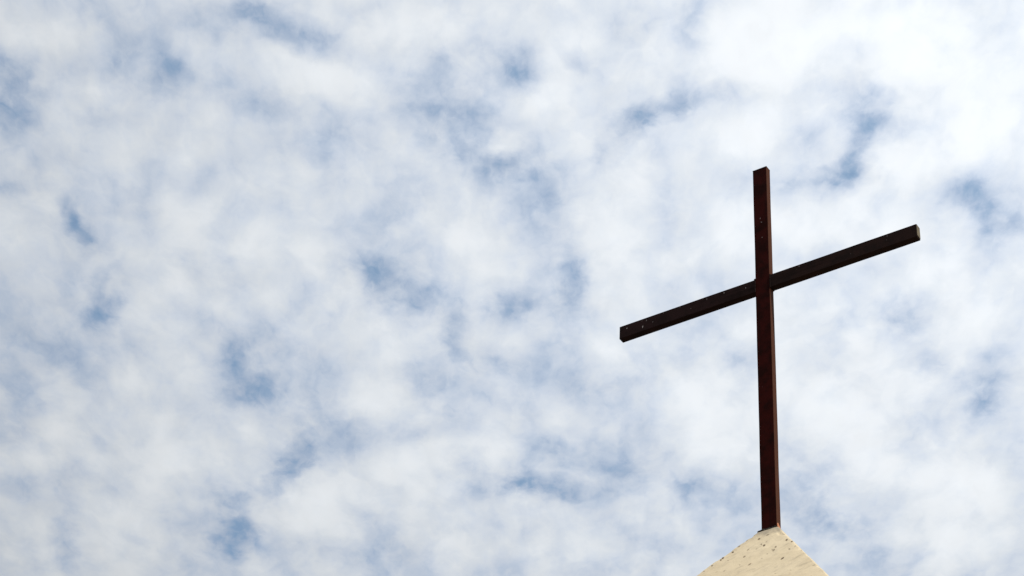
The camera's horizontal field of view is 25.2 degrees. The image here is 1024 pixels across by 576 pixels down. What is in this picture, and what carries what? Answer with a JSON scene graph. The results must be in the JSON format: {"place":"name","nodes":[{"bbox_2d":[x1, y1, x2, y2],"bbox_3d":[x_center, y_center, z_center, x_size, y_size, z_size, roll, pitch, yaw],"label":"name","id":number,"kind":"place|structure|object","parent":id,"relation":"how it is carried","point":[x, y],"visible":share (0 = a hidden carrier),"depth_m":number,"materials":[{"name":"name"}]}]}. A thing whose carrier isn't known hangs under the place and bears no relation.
{"place":"outdoors","nodes":[
{"label":"outdoors","id":0,"kind":"place"},
{"bbox_2d":[0,0,1023,575],"label":"sky","id":1,"kind":"structure","parent":0,"point":[287,287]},
{"bbox_2d":[697,527,828,575],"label":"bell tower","id":2,"kind":"structure","parent":0,"point":[776,551],"depth_m":12.56,"materials":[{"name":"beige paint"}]},
{"bbox_2d":[619,166,920,532],"bbox_3d":[1.542,0.318,13.883,2.064,2.768,0.071,-20,-44,27],"label":"cross","id":3,"kind":"object","parent":2,"relation":"on","point":[765,284],"visible":1,"depth_m":13.97,"materials":[{"name":"brown metal"}]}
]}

